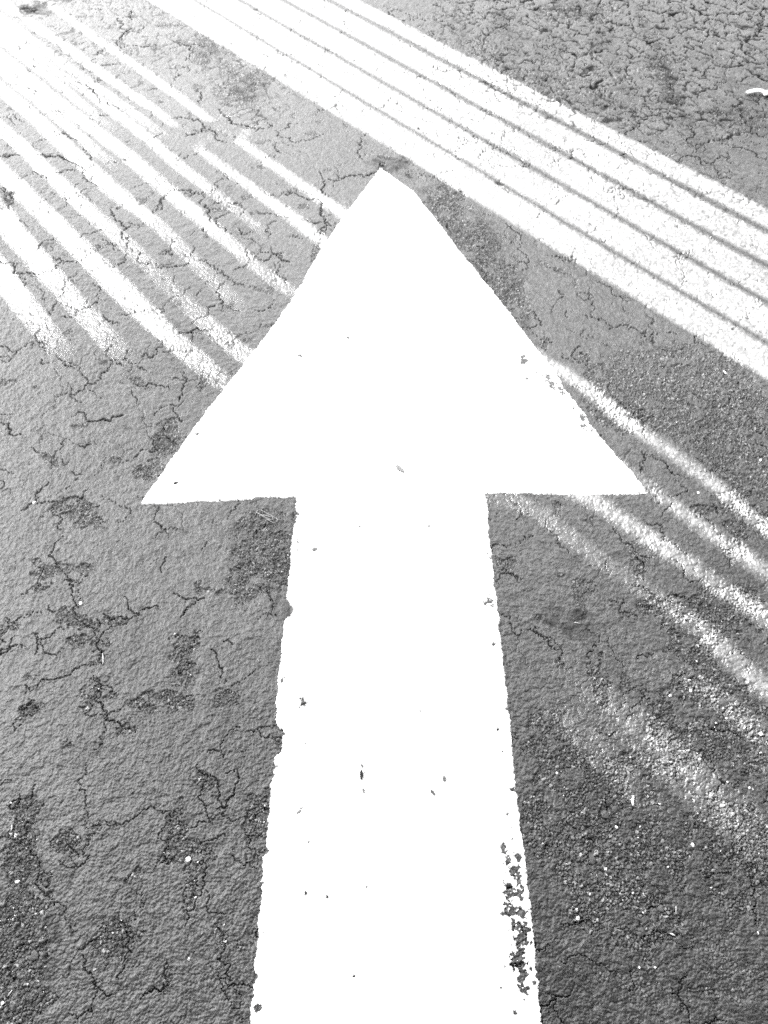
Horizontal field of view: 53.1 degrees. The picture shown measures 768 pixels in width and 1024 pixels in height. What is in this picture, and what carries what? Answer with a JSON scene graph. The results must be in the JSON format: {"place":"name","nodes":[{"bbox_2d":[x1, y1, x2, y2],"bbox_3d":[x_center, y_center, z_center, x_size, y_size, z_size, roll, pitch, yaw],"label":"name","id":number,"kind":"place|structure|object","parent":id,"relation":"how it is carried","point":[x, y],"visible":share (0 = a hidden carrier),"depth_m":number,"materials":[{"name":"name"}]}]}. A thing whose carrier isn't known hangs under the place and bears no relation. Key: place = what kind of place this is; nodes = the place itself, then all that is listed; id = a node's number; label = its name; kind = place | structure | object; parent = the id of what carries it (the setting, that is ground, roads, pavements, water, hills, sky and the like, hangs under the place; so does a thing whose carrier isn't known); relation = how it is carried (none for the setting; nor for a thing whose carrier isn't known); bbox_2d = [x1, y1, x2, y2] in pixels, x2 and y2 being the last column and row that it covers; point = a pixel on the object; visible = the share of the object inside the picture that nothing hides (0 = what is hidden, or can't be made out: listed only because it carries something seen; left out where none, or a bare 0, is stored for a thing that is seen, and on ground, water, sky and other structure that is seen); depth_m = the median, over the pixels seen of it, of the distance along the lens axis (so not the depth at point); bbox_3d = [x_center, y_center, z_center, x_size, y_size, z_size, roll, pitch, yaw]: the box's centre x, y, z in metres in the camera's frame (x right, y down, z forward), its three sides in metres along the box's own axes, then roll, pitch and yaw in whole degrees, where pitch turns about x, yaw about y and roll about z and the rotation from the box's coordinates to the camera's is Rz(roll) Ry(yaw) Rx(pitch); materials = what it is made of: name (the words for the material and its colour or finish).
{"place":"outdoors","nodes":[
{"label":"outdoors","id":0,"kind":"place"},
{"bbox_2d":[0,0,767,1023],"bbox_3d":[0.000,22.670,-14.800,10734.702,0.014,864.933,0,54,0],"label":"ground","id":1,"kind":"structure","parent":0,"point":[184,184],"depth_m":1.76,"materials":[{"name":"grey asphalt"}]},
{"bbox_2d":[31,950,38,959],"bbox_3d":[-0.533,0.677,1.175,0.012,0.006,0.014,-3,54,-2],"label":"pebble","id":2,"kind":"object","parent":1,"relation":"on","point":[34,954],"visible":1,"depth_m":1.17,"materials":[{"name":"stone"}]},
{"bbox_2d":[53,916,59,922],"bbox_3d":[-0.513,0.638,1.205,0.011,0.003,0.008,-30,59,-20],"label":"pebble","id":3,"kind":"object","parent":1,"relation":"on","point":[56,919],"visible":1,"depth_m":1.20,"materials":[{"name":"stone"}]},
{"bbox_2d":[257,510,277,522],"bbox_3d":[-0.253,0.009,1.658,0.054,0.004,0.015,27,58,18],"label":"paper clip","id":4,"kind":"object","parent":1,"relation":"on","point":[261,515],"visible":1,"depth_m":1.66,"materials":[{"name":"metal"}]},
{"bbox_2d":[141,168,646,1023],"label":"painted arrow","id":5,"kind":"object","parent":1,"relation":"on","point":[393,620],"visible":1,"depth_m":1.54,"materials":[{"name":"paint"}]},
{"bbox_2d":[396,465,404,472],"bbox_3d":[0.036,-0.097,1.733,0.010,0.002,0.030,-36,62,-23],"label":"seed husk","id":6,"kind":"object","parent":5,"relation":"on","point":[399,468],"visible":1,"depth_m":1.73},
{"bbox_2d":[589,854,595,864],"bbox_3d":[0.339,0.567,1.255,0.011,0.005,0.014,-32,60,-21],"label":"pebble","id":7,"kind":"object","parent":1,"relation":"on","point":[592,858],"visible":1,"depth_m":1.25,"materials":[{"name":"stone"}]},
{"bbox_2d":[602,810,608,817],"bbox_3d":[0.374,0.509,1.296,0.012,0.004,0.014,13,55,10],"label":"pebble","id":8,"kind":"object","parent":1,"relation":"on","point":[605,813],"visible":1,"depth_m":1.29,"materials":[{"name":"stone"}]},
{"bbox_2d":[612,806,617,812],"bbox_3d":[0.391,0.503,1.302,0.010,0.005,0.012,-21,57,-14],"label":"pebble","id":9,"kind":"object","parent":1,"relation":"on","point":[614,809],"visible":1,"depth_m":1.30,"materials":[{"name":"stone"}]},
{"bbox_2d":[657,905,663,911],"bbox_3d":[0.437,0.625,1.213,0.010,0.004,0.010,15,55,10],"label":"pebble","id":10,"kind":"object","parent":1,"relation":"on","point":[660,908],"visible":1,"depth_m":1.21,"materials":[{"name":"stone"}]},
{"bbox_2d":[745,88,767,96],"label":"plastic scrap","id":11,"kind":"object","parent":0,"point":[762,91],"visible":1,"depth_m":2.75,"materials":[{"name":"white plastic"}]}
]}

